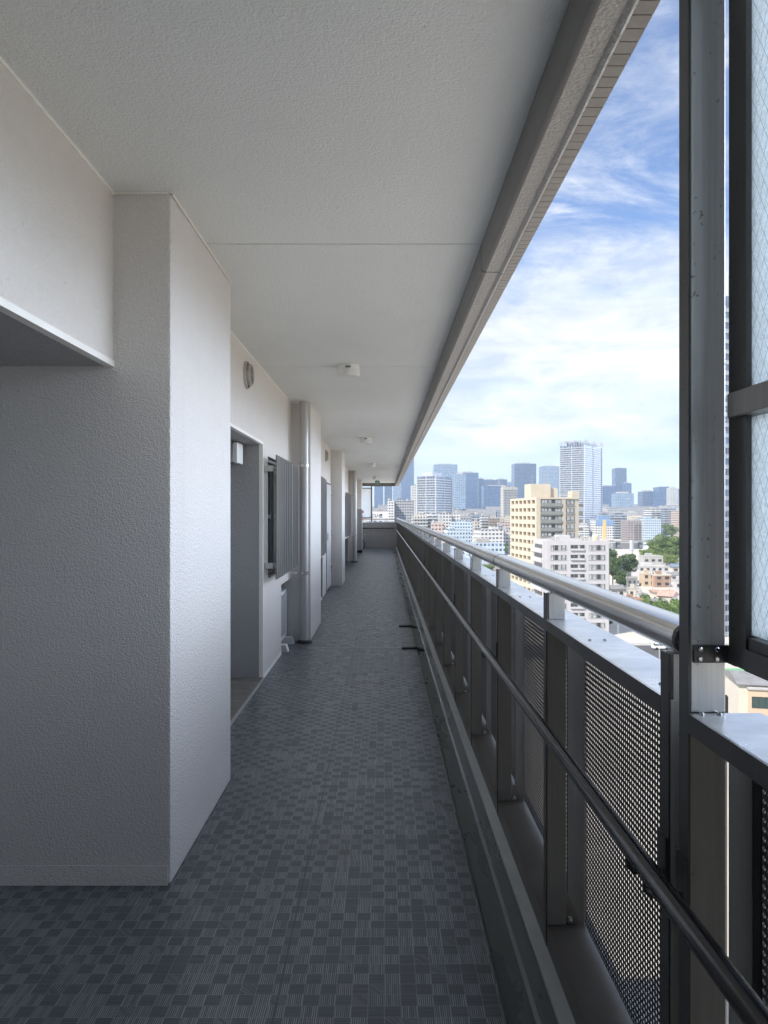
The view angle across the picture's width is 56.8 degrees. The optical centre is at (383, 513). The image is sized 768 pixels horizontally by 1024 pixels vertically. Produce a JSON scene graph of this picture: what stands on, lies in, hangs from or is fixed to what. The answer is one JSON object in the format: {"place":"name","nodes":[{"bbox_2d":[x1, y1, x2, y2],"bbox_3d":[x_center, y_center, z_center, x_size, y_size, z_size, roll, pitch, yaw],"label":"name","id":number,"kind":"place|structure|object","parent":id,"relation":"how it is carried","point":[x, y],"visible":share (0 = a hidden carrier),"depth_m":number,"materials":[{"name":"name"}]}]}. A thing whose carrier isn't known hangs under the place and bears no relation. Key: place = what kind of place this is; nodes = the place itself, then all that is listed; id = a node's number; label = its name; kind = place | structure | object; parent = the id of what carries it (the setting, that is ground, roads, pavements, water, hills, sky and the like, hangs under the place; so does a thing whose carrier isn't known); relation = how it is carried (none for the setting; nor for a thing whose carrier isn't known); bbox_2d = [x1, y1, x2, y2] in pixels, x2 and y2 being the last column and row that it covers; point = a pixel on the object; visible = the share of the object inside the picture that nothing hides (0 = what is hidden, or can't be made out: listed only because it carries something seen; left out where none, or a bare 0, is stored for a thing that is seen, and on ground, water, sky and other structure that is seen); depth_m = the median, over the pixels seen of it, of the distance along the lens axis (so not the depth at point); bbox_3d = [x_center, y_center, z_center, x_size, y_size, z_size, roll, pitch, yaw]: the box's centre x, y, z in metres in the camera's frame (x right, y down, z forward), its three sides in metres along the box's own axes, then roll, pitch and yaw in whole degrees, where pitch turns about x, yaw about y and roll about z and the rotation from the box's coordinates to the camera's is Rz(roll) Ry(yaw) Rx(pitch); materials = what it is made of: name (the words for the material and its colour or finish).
{"place":"outdoors","nodes":[
{"label":"outdoors","id":0,"kind":"place"},
{"bbox_2d":[0,548,505,1023],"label":"floor","id":1,"kind":"structure","parent":0,"point":[322,875],"depth_m":2.70,"materials":[{"name":"tile"}]},
{"bbox_2d":[0,192,231,885],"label":"pillar","id":2,"kind":"structure","parent":1,"relation":"on","point":[115,625],"depth_m":2.77,"materials":[{"name":"paint"}]},
{"bbox_2d":[0,56,347,725],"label":"corridor wall","id":3,"kind":"structure","parent":1,"relation":"on","point":[56,248],"depth_m":2.55,"materials":[{"name":"paint"}]},
{"bbox_2d":[230,442,242,464],"bbox_3d":[-1.329,-0.497,5.955,0.249,0.176,0.230,0,0,0],"label":"porch lamp","id":4,"kind":"object","parent":3,"relation":"attached to","point":[236,453],"visible":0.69,"depth_m":5.85,"materials":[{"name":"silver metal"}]},
{"bbox_2d":[243,361,253,388],"bbox_3d":[-1.031,-1.055,5.430,0.048,0.212,0.212,0,0,0],"label":"wall vent","id":5,"kind":"object","parent":3,"relation":"attached to","point":[248,373],"depth_m":5.36,"materials":[{"name":"metal"}]},
{"bbox_2d":[268,459,275,577],"bbox_3d":[-1.115,0.035,7.190,0.159,1.101,1.478,0,0,0],"label":"window","id":6,"kind":"structure","parent":3,"relation":"attached to","point":[271,517],"depth_m":7.19,"materials":[{"name":"brown metal"}]},
{"bbox_2d":[265,455,297,578],"bbox_3d":[-1.003,0.035,7.080,0.144,1.094,1.700,0,0,0],"label":"window grille","id":7,"kind":"object","parent":3,"relation":"attached to","point":[286,516],"depth_m":6.73,"materials":[{"name":"metal"}]},
{"bbox_2d":[0,0,568,482],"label":"ceiling","id":8,"kind":"structure","parent":3,"relation":"on","point":[330,174],"depth_m":2.40,"materials":[{"name":"paint"}]},
{"bbox_2d":[337,363,359,378],"bbox_3d":[-0.300,-1.200,6.020,0.192,0.100,0.192,0,0,0],"label":"ceiling lamp","id":9,"kind":"object","parent":8,"relation":"attached to","point":[348,371],"visible":1,"depth_m":5.95,"materials":[{"name":"white plastic"}]},
{"bbox_2d":[362,0,659,485],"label":"eave beam","id":10,"kind":"structure","parent":8,"relation":"attached to","point":[594,45],"depth_m":2.22,"materials":[{"name":"paint"}]},
{"bbox_2d":[321,476,326,556],"bbox_3d":[-1.003,0.050,11.025,0.144,1.200,1.450,0,0,0],"label":"window grille","id":11,"kind":"object","parent":3,"relation":"attached to","point":[323,515],"depth_m":10.94,"materials":[{"name":"metal"}]},
{"bbox_2d":[326,484,331,589],"bbox_3d":[-1.059,0.435,13.485,0.072,1.950,1.010,0,0,0],"label":"service door","id":12,"kind":"structure","parent":3,"relation":"in","point":[329,496],"depth_m":13.35,"materials":[{"name":"paint"}]},
{"bbox_2d":[345,492,350,536],"bbox_3d":[-1.003,0.040,19.050,0.144,1.120,3.100,0,0,0],"label":"window grille","id":13,"kind":"object","parent":3,"relation":"attached to","point":[347,514],"depth_m":18.18,"materials":[{"name":"metal"}]},
{"bbox_2d":[281,588,294,651],"bbox_3d":[-1.198,1.149,7.680,0.400,0.599,0.700,0,0,0],"label":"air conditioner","id":14,"kind":"object","parent":1,"relation":"on","point":[285,640],"visible":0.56,"depth_m":7.78,"materials":[{"name":"white plastic"}]},
{"bbox_2d":[281,403,320,640],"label":"pillar","id":15,"kind":"structure","parent":1,"relation":"on","point":[291,585],"depth_m":8.06,"materials":[{"name":"paint"}]},
{"bbox_2d":[291,401,311,643],"bbox_3d":[-0.910,0.100,7.961,0.216,2.698,0.176,0,0,33],"label":"drain pipe","id":16,"kind":"object","parent":1,"relation":"on","point":[303,465],"visible":1,"depth_m":7.91,"materials":[{"name":"metal"}]},
{"bbox_2d":[331,450,344,585],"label":"pillar","id":17,"kind":"structure","parent":1,"relation":"on","point":[338,516],"depth_m":14.09,"materials":[{"name":"paint"}]},
{"bbox_2d":[348,471,352,561],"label":"pillar","id":18,"kind":"structure","parent":1,"relation":"on","point":[350,538],"depth_m":21.10,"materials":[{"name":"paint"}]},
{"bbox_2d":[349,471,356,561],"bbox_3d":[-0.882,0.100,20.940,0.234,2.698,0.200,0,0,-36],"label":"drain pipe","id":19,"kind":"object","parent":1,"relation":"on","point":[354,495],"visible":0.98,"depth_m":20.90,"materials":[{"name":"metal"}]},
{"bbox_2d":[357,480,361,508],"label":"pillar","id":20,"kind":"structure","parent":1,"relation":"on","point":[359,494],"depth_m":26.40,"materials":[{"name":"paint"}]},
{"bbox_2d":[357,509,363,552],"bbox_3d":[-0.890,0.649,26.145,0.280,1.599,0.490,0,0,0],"label":"fire alarm box","id":21,"kind":"object","parent":1,"relation":"on","point":[359,528],"visible":0.81,"depth_m":25.90,"materials":[{"name":"metal"}]},
{"bbox_2d":[362,519,396,548],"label":"parapet wall","id":22,"kind":"structure","parent":1,"relation":"on","point":[381,535],"depth_m":29.20,"materials":[{"name":"concrete"}]},
{"bbox_2d":[362,486,371,521],"bbox_3d":[-0.743,-0.376,29.240,0.515,1.468,0.040,0,0,0],"label":"wind screen","id":23,"kind":"object","parent":22,"relation":"on","point":[367,501],"visible":0.73,"depth_m":29.23,"materials":[{"name":"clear glass"}]},
{"bbox_2d":[366,512,388,521],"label":"sign","id":24,"kind":"structure","parent":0,"point":[380,515],"depth_m":299.70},
{"bbox_2d":[374,486,382,507],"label":"tower","id":25,"kind":"structure","parent":0,"point":[378,495],"depth_m":2500.00,"materials":[{"name":"blue glass"}]},
{"bbox_2d":[384,486,391,504],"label":"tower","id":26,"kind":"structure","parent":0,"point":[387,492],"depth_m":2300.00,"materials":[{"name":"blue glass"}]},
{"bbox_2d":[393,485,400,500],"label":"tower","id":27,"kind":"structure","parent":0,"point":[396,492],"depth_m":2600.00,"materials":[{"name":"blue glass"}]},
{"bbox_2d":[400,458,413,500],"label":"tower","id":28,"kind":"structure","parent":0,"point":[407,482],"depth_m":2700.00,"materials":[{"name":"blue glass"}]},
{"bbox_2d":[411,484,416,515],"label":"apartment block","id":29,"kind":"structure","parent":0,"point":[414,492],"depth_m":1300.00,"materials":[{"name":"concrete"}]},
{"bbox_2d":[412,512,427,527],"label":"apartment block","id":30,"kind":"structure","parent":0,"point":[421,519],"depth_m":640.00,"materials":[{"name":"concrete"}]},
{"bbox_2d":[427,513,436,535],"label":"apartment block","id":31,"kind":"structure","parent":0,"point":[432,517],"depth_m":660.00,"materials":[{"name":"concrete"}]},
{"bbox_2d":[438,511,451,528],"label":"apartment block","id":32,"kind":"structure","parent":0,"point":[446,517],"depth_m":680.00,"materials":[{"name":"concrete"}]},
{"bbox_2d":[433,464,457,505],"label":"tower","id":33,"kind":"structure","parent":0,"point":[448,470],"depth_m":1900.00,"materials":[{"name":"blue glass"}]},
{"bbox_2d":[462,471,478,507],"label":"tower","id":34,"kind":"structure","parent":0,"point":[471,488],"depth_m":2300.00,"materials":[{"name":"blue glass"}]},
{"bbox_2d":[477,477,483,507],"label":"tower","id":35,"kind":"structure","parent":0,"point":[480,481],"depth_m":2100.00,"materials":[{"name":"blue glass"}]},
{"bbox_2d":[480,514,487,528],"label":"apartment block","id":36,"kind":"structure","parent":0,"point":[484,521],"depth_m":770.00,"materials":[{"name":"concrete"}]},
{"bbox_2d":[488,516,499,527],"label":"apartment block","id":37,"kind":"structure","parent":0,"point":[492,520],"depth_m":760.00,"materials":[{"name":"concrete"}]},
{"bbox_2d":[501,485,517,516],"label":"apartment block","id":38,"kind":"structure","parent":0,"point":[508,493],"depth_m":1300.00,"materials":[{"name":"concrete"}]},
{"bbox_2d":[362,0,728,505],"label":"sky","id":39,"kind":"structure","parent":0,"point":[581,341],"materials":[{"name":"blue"}]},
{"bbox_2d":[539,462,558,496],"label":"tower","id":40,"kind":"structure","parent":0,"point":[548,474],"depth_m":2200.00,"materials":[{"name":"blue glass"}]},
{"bbox_2d":[529,646,672,658],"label":"road","id":41,"kind":"structure","parent":0,"point":[651,651],"depth_m":183.27,"materials":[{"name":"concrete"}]},
{"bbox_2d":[590,516,613,539],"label":"apartment block","id":42,"kind":"structure","parent":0,"point":[602,527],"depth_m":880.00,"materials":[{"name":"white paint"}]},
{"bbox_2d":[602,485,616,506],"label":"tower","id":43,"kind":"structure","parent":0,"point":[608,491],"depth_m":2100.00,"materials":[{"name":"blue glass"}]},
{"bbox_2d":[596,513,626,538],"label":"apartment block","id":44,"kind":"structure","parent":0,"point":[617,518],"depth_m":960.00,"materials":[{"name":"concrete"}]},
{"bbox_2d":[609,585,625,594],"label":"house","id":45,"kind":"structure","parent":0,"point":[618,589],"depth_m":297.30,"materials":[{"name":"grey tile"}]},
{"bbox_2d":[612,468,626,491],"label":"tower","id":46,"kind":"structure","parent":0,"point":[619,476],"depth_m":2500.00,"materials":[{"name":"blue glass"}]},
{"bbox_2d":[505,536,738,1023],"bbox_3d":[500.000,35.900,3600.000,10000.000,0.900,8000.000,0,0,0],"label":"ground","id":47,"kind":"structure","parent":0,"point":[623,633],"depth_m":104.77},
{"bbox_2d":[387,498,394,521],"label":"apartment block","id":48,"kind":"structure","parent":47,"relation":"on","point":[390,506],"depth_m":790.00,"materials":[{"name":"concrete"}]},
{"bbox_2d":[395,499,413,522],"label":"apartment block","id":49,"kind":"structure","parent":47,"relation":"on","point":[404,510],"depth_m":800.00,"materials":[{"name":"concrete"}]},
{"bbox_2d":[417,472,451,521],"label":"high-rise building","id":50,"kind":"structure","parent":47,"relation":"on","point":[434,492],"depth_m":941.52,"materials":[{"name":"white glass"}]},
{"bbox_2d":[431,518,443,543],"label":"apartment block","id":51,"kind":"structure","parent":47,"relation":"on","point":[438,526],"depth_m":560.00,"materials":[{"name":"concrete"}]},
{"bbox_2d":[444,526,469,554],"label":"city block","id":52,"kind":"structure","parent":47,"relation":"on","point":[461,534],"depth_m":549.33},
{"bbox_2d":[454,473,465,510],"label":"tower","id":53,"kind":"structure","parent":47,"relation":"on","point":[459,491],"depth_m":1750.00,"materials":[{"name":"blue glass"}]},
{"bbox_2d":[450,520,472,541],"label":"apartment block","id":54,"kind":"structure","parent":47,"relation":"on","point":[462,524],"depth_m":640.00,"materials":[{"name":"concrete"}]},
{"bbox_2d":[464,538,504,563],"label":"city block","id":55,"kind":"structure","parent":47,"relation":"on","point":[499,547],"depth_m":421.14,"materials":[{"name":"concrete"}]},
{"bbox_2d":[474,522,503,542],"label":"city block","id":56,"kind":"structure","parent":47,"relation":"on","point":[493,533],"depth_m":533.30,"materials":[{"name":"concrete"}]},
{"bbox_2d":[481,485,511,508],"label":"tower","id":57,"kind":"structure","parent":47,"relation":"on","point":[490,495],"depth_m":2000.00,"materials":[{"name":"blue glass"}]},
{"bbox_2d":[503,527,509,553],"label":"apartment block","id":58,"kind":"structure","parent":47,"relation":"on","point":[506,536],"depth_m":610.00,"materials":[{"name":"concrete"}]},
{"bbox_2d":[362,504,678,521],"bbox_3d":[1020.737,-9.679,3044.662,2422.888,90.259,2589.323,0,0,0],"label":"city","id":59,"kind":"object","parent":47,"relation":"on","point":[636,508],"visible":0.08,"depth_m":1750.00},
{"bbox_2d":[511,462,535,497],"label":"tower","id":60,"kind":"structure","parent":47,"relation":"on","point":[523,474],"depth_m":2400.00,"materials":[{"name":"blue glass"}]},
{"bbox_2d":[510,484,582,591],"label":"apartment block","id":61,"kind":"structure","parent":47,"relation":"on","point":[541,511],"depth_m":254.97,"materials":[{"name":"beige paint"}]},
{"bbox_2d":[541,524,561,527],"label":"window","id":62,"kind":"structure","parent":61,"relation":"in","point":[542,525],"depth_m":250.97,"materials":[{"name":"grey glass"}]},
{"bbox_2d":[541,516,561,519],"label":"window","id":63,"kind":"structure","parent":61,"relation":"in","point":[542,517],"depth_m":250.97,"materials":[{"name":"grey glass"}]},
{"bbox_2d":[531,534,608,631],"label":"apartment block","id":64,"kind":"structure","parent":47,"relation":"on","point":[585,559],"depth_m":205.31,"materials":[{"name":"white paint"}]},
{"bbox_2d":[550,545,565,550],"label":"window","id":65,"kind":"structure","parent":64,"relation":"in","point":[552,547],"depth_m":205.04,"materials":[{"name":"glass"}]},
{"bbox_2d":[550,564,565,569],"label":"window","id":66,"kind":"structure","parent":64,"relation":"in","point":[552,566],"depth_m":205.04,"materials":[{"name":"glass"}]},
{"bbox_2d":[570,545,584,550],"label":"window","id":67,"kind":"structure","parent":64,"relation":"in","point":[572,547],"depth_m":205.19,"materials":[{"name":"grey glass"}]},
{"bbox_2d":[570,564,584,569],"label":"window","id":68,"kind":"structure","parent":64,"relation":"in","point":[572,566],"depth_m":205.19,"materials":[{"name":"grey glass"}]},
{"bbox_2d":[588,545,604,550],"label":"window","id":69,"kind":"structure","parent":64,"relation":"in","point":[590,547],"depth_m":205.34,"materials":[{"name":"glass"}]},
{"bbox_2d":[588,555,604,559],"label":"window","id":70,"kind":"structure","parent":64,"relation":"in","point":[590,557],"depth_m":205.34,"materials":[{"name":"white glass"}]},
{"bbox_2d":[588,564,604,569],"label":"window","id":71,"kind":"structure","parent":64,"relation":"in","point":[590,566],"depth_m":205.34,"materials":[{"name":"glass"}]},
{"bbox_2d":[588,574,604,579],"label":"window","id":72,"kind":"structure","parent":64,"relation":"in","point":[590,576],"depth_m":205.34,"materials":[{"name":"glass"}]},
{"bbox_2d":[558,439,603,535],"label":"skyscraper","id":73,"kind":"structure","parent":47,"relation":"on","point":[580,467],"depth_m":1087.44,"materials":[{"name":"white glass"}]},
{"bbox_2d":[579,523,588,537],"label":"city block","id":74,"kind":"structure","parent":47,"relation":"on","point":[584,533],"depth_m":892.34,"materials":[{"name":"concrete"}]},
{"bbox_2d":[602,508,621,514],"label":"city block","id":75,"kind":"structure","parent":47,"relation":"on","point":[611,511],"depth_m":1486.72,"materials":[{"name":"concrete"}]},
{"bbox_2d":[609,557,622,584],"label":"tree","id":76,"kind":"object","parent":47,"relation":"on","point":[616,566],"visible":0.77,"depth_m":341.61,"materials":[{"name":"green plant"}]},
{"bbox_2d":[612,571,627,584],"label":"tree","id":77,"kind":"object","parent":47,"relation":"on","point":[621,579],"visible":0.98,"depth_m":316.26,"materials":[{"name":"green plant"}]},
{"bbox_2d":[609,548,631,570],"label":"tree","id":78,"kind":"object","parent":47,"relation":"on","point":[627,562],"visible":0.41,"depth_m":354.17,"materials":[{"name":"green plant"}]},
{"bbox_2d":[623,553,638,571],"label":"tree","id":79,"kind":"object","parent":47,"relation":"on","point":[634,561],"visible":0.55,"depth_m":361.39,"materials":[{"name":"green plant"}]},
{"bbox_2d":[621,518,641,539],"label":"apartment block","id":80,"kind":"structure","parent":47,"relation":"on","point":[631,529],"depth_m":900.00,"materials":[{"name":"concrete"}]},
{"bbox_2d":[637,516,660,539],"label":"apartment block","id":81,"kind":"structure","parent":47,"relation":"on","point":[651,527],"depth_m":890.00,"materials":[{"name":"concrete"}]},
{"bbox_2d":[643,507,660,517],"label":"apartment block","id":82,"kind":"structure","parent":47,"relation":"on","point":[654,512],"depth_m":1010.00,"materials":[{"name":"concrete"}]},
{"bbox_2d":[646,539,660,554],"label":"tree","id":83,"kind":"object","parent":47,"relation":"on","point":[653,545],"visible":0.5,"depth_m":507.13,"materials":[{"name":"green plant"}]},
{"bbox_2d":[640,594,678,613],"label":"shrubs","id":84,"kind":"object","parent":47,"relation":"on","point":[673,606],"visible":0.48,"depth_m":256.83,"materials":[{"name":"green plant"}]},
{"bbox_2d":[653,534,678,563],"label":"tree","id":85,"kind":"object","parent":47,"relation":"on","point":[666,545],"visible":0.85,"depth_m":488.16,"materials":[{"name":"green plant"}]},
{"bbox_2d":[658,506,675,536],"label":"apartment block","id":86,"kind":"structure","parent":47,"relation":"on","point":[665,514],"depth_m":1000.00,"materials":[{"name":"concrete"}]},
{"bbox_2d":[656,590,678,601],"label":"house","id":87,"kind":"structure","parent":47,"relation":"on","point":[665,594],"depth_m":270.52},
{"bbox_2d":[661,522,678,535],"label":"tree","id":88,"kind":"object","parent":47,"relation":"on","point":[670,529],"visible":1,"depth_m":901.48,"materials":[{"name":"green plant"}]},
{"bbox_2d":[725,276,728,636],"bbox_3d":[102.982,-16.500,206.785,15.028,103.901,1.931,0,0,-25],"label":"building","id":89,"kind":"structure","parent":47,"relation":"on","point":[727,464],"depth_m":204.06,"materials":[{"name":"glass"}]},
{"bbox_2d":[725,670,767,715],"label":"house","id":90,"kind":"structure","parent":47,"relation":"on","point":[746,692],"depth_m":103.92,"materials":[{"name":"beige"}]},
{"bbox_2d":[752,697,767,708],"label":"window","id":91,"kind":"structure","parent":90,"relation":"in","point":[757,702],"depth_m":102.55,"materials":[{"name":"teal glass"}]},
{"bbox_3d":[-6.650,13.950,8.275,14.700,43.000,42.550,0,0,0],"label":"apartment block","id":92,"kind":"object","parent":47,"relation":"on","visible":0},
{"bbox_2d":[393,547,556,1023],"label":"gutter","id":93,"kind":"object","parent":92,"relation":"on","point":[524,997],"visible":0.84,"depth_m":2.84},
{"bbox_2d":[396,547,641,1023],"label":"curb","id":94,"kind":"structure","parent":92,"relation":"on","point":[557,997],"depth_m":2.67,"materials":[{"name":"concrete"}]},
{"bbox_2d":[395,518,767,1023],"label":"balcony railing","id":95,"kind":"object","parent":94,"relation":"on","point":[478,617],"visible":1,"depth_m":1.99,"materials":[{"name":"metal"}]},
{"bbox_2d":[679,0,767,1023],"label":"post","id":96,"kind":"object","parent":95,"relation":"attached to","point":[706,653],"visible":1,"depth_m":1.20,"materials":[{"name":"metal"}]},
{"bbox_2d":[611,492,633,507],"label":"tower","id":97,"kind":"structure","parent":0,"point":[622,499],"depth_m":1950.00,"materials":[{"name":"blue glass"}]},
{"bbox_2d":[609,543,644,548],"bbox_3d":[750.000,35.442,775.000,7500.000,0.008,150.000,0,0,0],"label":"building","id":98,"kind":"structure","parent":0,"point":[621,546],"depth_m":754.35,"materials":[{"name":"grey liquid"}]},
{"bbox_2d":[609,540,656,545],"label":"bridge","id":99,"kind":"structure","parent":98,"relation":"on","point":[619,541],"depth_m":759.80,"materials":[{"name":"concrete"}]},
{"bbox_2d":[622,482,631,492],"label":"tower","id":100,"kind":"structure","parent":0,"point":[626,486],"depth_m":2450.00,"materials":[{"name":"blue glass"}]},
{"bbox_2d":[626,573,637,586],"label":"house","id":101,"kind":"structure","parent":0,"point":[632,579],"depth_m":342.62,"materials":[{"name":"concrete"}]},
{"bbox_2d":[627,584,640,596],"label":"house","id":102,"kind":"structure","parent":0,"point":[632,589],"depth_m":297.21,"materials":[{"name":"concrete"}]},
{"bbox_2d":[638,490,652,505],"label":"tower","id":103,"kind":"structure","parent":0,"point":[645,497],"depth_m":2200.00,"materials":[{"name":"blue glass"}]},
{"bbox_2d":[639,570,655,586],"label":"house","id":104,"kind":"structure","parent":0,"point":[645,578],"depth_m":342.56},
{"bbox_2d":[631,563,669,576],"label":"house","id":105,"kind":"structure","parent":0,"point":[650,566],"depth_m":395.08,"materials":[{"name":"white paint"}]},
{"bbox_2d":[638,553,662,564],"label":"house","id":106,"kind":"structure","parent":0,"point":[651,558],"depth_m":430.46,"materials":[{"name":"concrete"}]},
{"bbox_2d":[651,571,670,586],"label":"house","id":107,"kind":"structure","parent":0,"point":[660,579],"depth_m":339.11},
{"bbox_2d":[653,486,669,506],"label":"tower","id":108,"kind":"structure","parent":0,"point":[659,495],"depth_m":2150.00,"materials":[{"name":"blue glass"}]},
{"bbox_2d":[666,487,677,504],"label":"tower","id":109,"kind":"structure","parent":0,"point":[671,495],"depth_m":2000.00,"materials":[{"name":"concrete"}]},
{"bbox_2d":[671,508,678,536],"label":"apartment block","id":110,"kind":"structure","parent":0,"point":[674,518],"depth_m":939.40,"materials":[{"name":"concrete"}]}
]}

